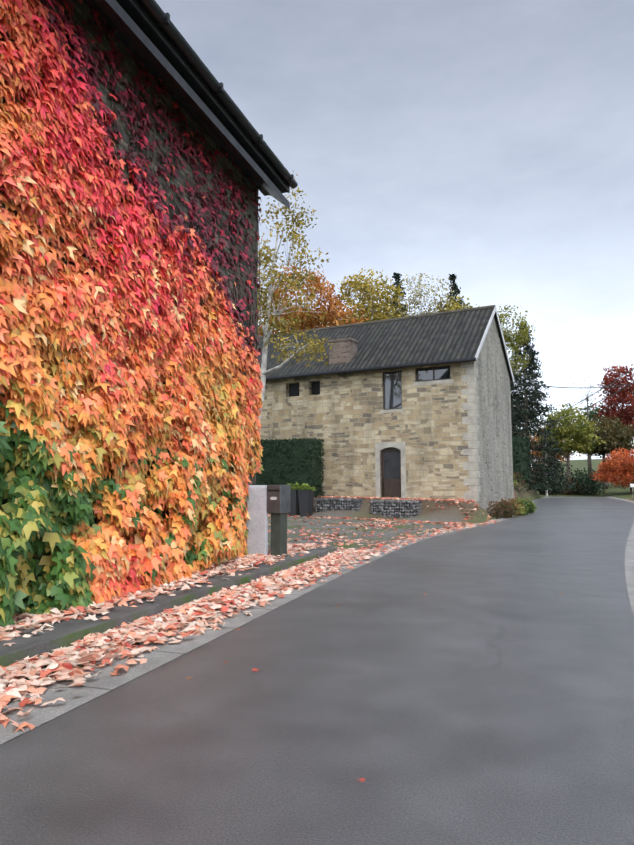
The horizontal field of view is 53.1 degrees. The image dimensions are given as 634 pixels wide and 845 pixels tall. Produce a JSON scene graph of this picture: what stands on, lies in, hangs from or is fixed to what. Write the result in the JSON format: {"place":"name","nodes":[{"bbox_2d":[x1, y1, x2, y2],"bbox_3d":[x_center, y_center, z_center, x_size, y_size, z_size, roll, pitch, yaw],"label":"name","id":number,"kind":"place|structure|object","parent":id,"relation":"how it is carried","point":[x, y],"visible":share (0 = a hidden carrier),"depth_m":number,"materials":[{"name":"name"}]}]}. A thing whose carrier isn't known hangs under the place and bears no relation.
{"place":"outdoors","nodes":[
{"label":"outdoors","id":0,"kind":"place"},
{"bbox_2d":[0,497,633,844],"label":"road","id":1,"kind":"structure","parent":0,"point":[481,692],"depth_m":3.86,"materials":[{"name":"grey asphalt"}]},
{"bbox_2d":[0,496,546,744],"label":"kerb gutter","id":2,"kind":"object","parent":1,"relation":"on","point":[103,681],"visible":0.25,"depth_m":5.04,"materials":[{"name":"concrete"}]},
{"bbox_2d":[0,547,386,731],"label":"fallen leaves","id":3,"kind":"object","parent":2,"relation":"on","point":[61,661],"visible":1,"depth_m":5.93,"materials":[{"name":"pink plant"}]},
{"bbox_2d":[186,532,562,781],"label":"fallen leaves","id":4,"kind":"object","parent":1,"relation":"on","point":[256,670],"visible":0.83,"depth_m":4.91,"materials":[{"name":"orange plant"}]},
{"bbox_2d":[609,497,633,613],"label":"kerb gutter","id":5,"kind":"object","parent":1,"relation":"on","point":[629,564],"visible":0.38,"depth_m":11.22,"materials":[{"name":"concrete"}]},
{"bbox_2d":[1,429,633,744],"bbox_3d":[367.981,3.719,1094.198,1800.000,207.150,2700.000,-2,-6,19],"label":"ground","id":6,"kind":"structure","parent":0,"point":[448,513],"depth_m":23.75,"materials":[{"name":"grey gravel"}]},
{"bbox_2d":[0,0,258,601],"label":"ivy house walls","id":7,"kind":"structure","parent":6,"relation":"on","point":[81,11],"depth_m":9.53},
{"bbox_2d":[0,0,264,631],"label":"ivy","id":8,"kind":"object","parent":7,"relation":"hanging from","point":[72,432],"depth_m":7.54,"materials":[{"name":"plant"}]},
{"bbox_2d":[83,0,289,195],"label":"roof eave","id":9,"kind":"object","parent":7,"relation":"on","point":[136,11],"visible":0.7,"depth_m":9.37,"materials":[{"name":"black wood"}]},
{"bbox_2d":[94,0,289,208],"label":"gutter","id":10,"kind":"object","parent":9,"relation":"attached to","point":[123,21],"depth_m":9.03,"materials":[{"name":"grey metal"}]},
{"bbox_2d":[139,0,297,187],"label":"gutter","id":11,"kind":"object","parent":9,"relation":"attached to","point":[161,18],"visible":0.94,"depth_m":9.40,"materials":[{"name":"black metal"}]},
{"bbox_2d":[0,545,336,666],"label":"pavement slab","id":12,"kind":"structure","parent":6,"relation":"on","point":[64,633],"depth_m":6.52,"materials":[{"name":"stone"}]},
{"bbox_2d":[0,543,325,646],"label":"leaves","id":13,"kind":"object","parent":12,"relation":"on","point":[25,620],"visible":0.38,"depth_m":7.26,"materials":[{"name":"pink plant"}]},
{"bbox_2d":[246,485,290,557],"bbox_3d":[-0.896,1.783,11.534,0.720,1.290,0.420,-3,-6,25],"label":"mailbox","id":14,"kind":"object","parent":6,"relation":"on","point":[263,501],"visible":0.85,"depth_m":11.37,"materials":[{"name":"stone"}]},
{"bbox_2d":[256,437,324,496],"bbox_3d":[-3.335,2.225,29.812,8.078,2.906,1.429,-3,-6,29],"label":"hedge","id":15,"kind":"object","parent":6,"relation":"on","point":[289,461],"depth_m":28.17,"materials":[{"name":"green plant"}]},
{"bbox_2d":[286,482,299,516],"bbox_3d":[-0.961,3.185,26.462,0.605,1.454,0.664,-3,-6,29],"label":"planter","id":16,"kind":"object","parent":6,"relation":"on","point":[294,507],"visible":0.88,"depth_m":26.21,"materials":[{"name":"black plastic"}]},
{"bbox_2d":[256,171,334,420],"bbox_3d":[-1.639,-2.862,23.514,4.593,13.086,3.393,0,-6,1],"label":"birch tree","id":17,"kind":"object","parent":6,"relation":"on","point":[267,329],"visible":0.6,"depth_m":23.47,"materials":[{"name":"yellow plant"}]},
{"bbox_2d":[297,483,315,516],"bbox_3d":[-0.413,3.190,26.167,0.694,1.405,0.548,-3,-6,29],"label":"planter","id":18,"kind":"object","parent":6,"relation":"on","point":[306,495],"visible":1,"depth_m":26.02,"materials":[{"name":"black plastic"}]},
{"bbox_2d":[257,262,370,335],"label":"orange tree","id":19,"kind":"object","parent":6,"relation":"on","point":[331,309],"visible":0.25,"depth_m":41.93,"materials":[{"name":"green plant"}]},
{"bbox_2d":[314,498,363,511],"bbox_3d":[0.900,3.554,26.228,2.081,0.874,0.591,-3,-6,29],"label":"gabion","id":20,"kind":"object","parent":6,"relation":"on","point":[330,504],"visible":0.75,"depth_m":26.04,"materials":[{"name":"grey stone"}]},
{"bbox_2d":[323,268,408,326],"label":"yellow tree","id":21,"kind":"object","parent":6,"relation":"on","point":[368,293],"visible":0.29,"depth_m":48.01,"materials":[{"name":"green plant"}]},
{"bbox_2d":[268,496,487,524],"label":"terrace leaves","id":22,"kind":"object","parent":6,"relation":"on","point":[406,498],"visible":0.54,"depth_m":25.06,"materials":[{"name":"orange plant"}]},
{"bbox_2d":[268,498,498,553],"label":"fallen leaves","id":23,"kind":"object","parent":6,"relation":"on","point":[409,535],"visible":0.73,"depth_m":17.95,"materials":[{"name":"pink plant"}]},
{"bbox_2d":[258,305,514,512],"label":"stone house","id":24,"kind":"structure","parent":6,"relation":"on","point":[417,406],"depth_m":28.17,"materials":[{"name":"stone"}]},
{"bbox_2d":[381,447,400,497],"bbox_3d":[3.266,2.182,27.559,0.970,2.215,0.075,-3,-6,29],"label":"house door","id":25,"kind":"structure","parent":24,"relation":"in","point":[391,488],"depth_m":27.52,"materials":[{"name":"brown wood"}]},
{"bbox_2d":[383,366,450,409],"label":"house window frames","id":26,"kind":"structure","parent":24,"relation":"in","point":[433,368],"depth_m":27.34,"materials":[{"name":"grey metal"}]},
{"bbox_2d":[369,499,422,518],"bbox_3d":[3.114,3.470,25.023,2.063,0.851,0.572,-3,-6,29],"label":"gabion","id":27,"kind":"object","parent":6,"relation":"on","point":[398,508],"visible":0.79,"depth_m":24.80,"materials":[{"name":"grey stone"}]},
{"bbox_2d":[391,272,409,315],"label":"conifer tree","id":28,"kind":"object","parent":6,"relation":"on","point":[396,276],"visible":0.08,"depth_m":53.79,"materials":[{"name":"green plant"}]},
{"bbox_2d":[389,273,459,317],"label":"pale tree","id":29,"kind":"object","parent":6,"relation":"on","point":[415,300],"visible":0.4,"depth_m":48.81,"materials":[{"name":"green plant"}]},
{"bbox_2d":[425,295,479,312],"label":"yellow tree","id":30,"kind":"object","parent":6,"relation":"on","point":[459,306],"visible":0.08,"depth_m":49.42,"materials":[{"name":"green plant"}]},
{"bbox_2d":[447,274,463,304],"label":"conifer tree","id":31,"kind":"object","parent":6,"relation":"on","point":[453,278],"visible":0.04,"depth_m":53.13,"materials":[{"name":"green plant"}]},
{"bbox_2d":[452,494,515,517],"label":"bank leaves","id":32,"kind":"object","parent":6,"relation":"on","point":[478,505],"depth_m":25.59,"materials":[{"name":"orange plant"}]},
{"bbox_2d":[486,471,535,518],"bbox_3d":[11.219,3.965,37.607,2.662,2.556,24.334,-2,-6,17],"label":"shrub","id":33,"kind":"object","parent":6,"relation":"on","point":[505,503],"visible":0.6,"depth_m":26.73,"materials":[{"name":"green plant"}]},
{"bbox_2d":[498,304,534,374],"bbox_3d":[11.121,-1.438,37.094,3.147,11.089,2.714,1,-6,-12],"label":"birch tree","id":34,"kind":"object","parent":6,"relation":"on","point":[510,341],"visible":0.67,"depth_m":37.04,"materials":[{"name":"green plant"}]},
{"bbox_2d":[512,436,531,482],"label":"hedge block","id":35,"kind":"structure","parent":6,"relation":"on","point":[521,455],"depth_m":49.43,"materials":[{"name":"green plant"}]},
{"bbox_2d":[513,476,536,515],"bbox_3d":[11.280,3.746,36.736,2.637,2.805,16.179,-1,-6,10],"label":"lime shrub","id":36,"kind":"object","parent":6,"relation":"on","point":[521,510],"visible":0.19,"depth_m":30.60,"materials":[{"name":"green plant"}]},
{"bbox_2d":[511,390,546,427],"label":"tree","id":37,"kind":"object","parent":6,"relation":"on","point":[521,407],"visible":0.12,"depth_m":120.22,"materials":[{"name":"green plant"}]},
{"bbox_2d":[510,323,576,492],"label":"roadside conifer","id":38,"kind":"object","parent":6,"relation":"on","point":[534,408],"visible":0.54,"depth_m":61.89,"materials":[{"name":"green plant"}]},
{"bbox_2d":[530,425,580,465],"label":"tree","id":39,"kind":"object","parent":6,"relation":"on","point":[535,438],"visible":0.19,"depth_m":121.36,"materials":[{"name":"green plant"}]},
{"bbox_2d":[530,463,584,494],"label":"brown shrub","id":40,"kind":"object","parent":6,"relation":"on","point":[566,493],"visible":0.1,"depth_m":79.79,"materials":[{"name":"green plant"}]},
{"bbox_2d":[532,403,605,494],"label":"tree","id":41,"kind":"object","parent":6,"relation":"on","point":[568,431],"visible":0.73,"depth_m":80.62,"materials":[{"name":"green plant"}]},
{"bbox_2d":[532,468,606,495],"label":"green shrub","id":42,"kind":"object","parent":6,"relation":"on","point":[584,487],"visible":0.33,"depth_m":77.86,"materials":[{"name":"green plant"}]},
{"bbox_2d":[532,451,608,494],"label":"dark shrub","id":43,"kind":"object","parent":6,"relation":"on","point":[577,479],"visible":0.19,"depth_m":80.30,"materials":[{"name":"green plant"}]},
{"bbox_2d":[511,368,633,496],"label":"utility pole","id":44,"kind":"object","parent":6,"relation":"on","point":[512,382],"visible":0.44,"depth_m":44.08,"materials":[{"name":"wood"}]},
{"bbox_2d":[561,377,603,473],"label":"bare tree","id":45,"kind":"object","parent":6,"relation":"on","point":[589,462],"visible":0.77,"depth_m":92.40,"materials":[{"name":"brown plant"}]},
{"bbox_2d":[575,403,631,459],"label":"tree","id":46,"kind":"object","parent":6,"relation":"on","point":[592,413],"visible":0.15,"depth_m":123.31,"materials":[{"name":"green plant"}]},
{"bbox_2d":[577,416,633,488],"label":"tree","id":47,"kind":"object","parent":6,"relation":"on","point":[620,436],"visible":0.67,"depth_m":83.31,"materials":[{"name":"green plant"}]},
{"bbox_2d":[590,447,633,493],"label":"shrub","id":48,"kind":"object","parent":6,"relation":"on","point":[613,467],"visible":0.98,"depth_m":71.44,"materials":[{"name":"orange plant"}]},
{"bbox_2d":[591,364,633,484],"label":"red maple tree","id":49,"kind":"object","parent":6,"relation":"on","point":[625,396],"visible":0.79,"depth_m":90.33,"materials":[{"name":"red plant"}]},
{"bbox_2d":[155,0,633,468],"label":"sky","id":50,"kind":"structure","parent":0,"point":[489,144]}
]}

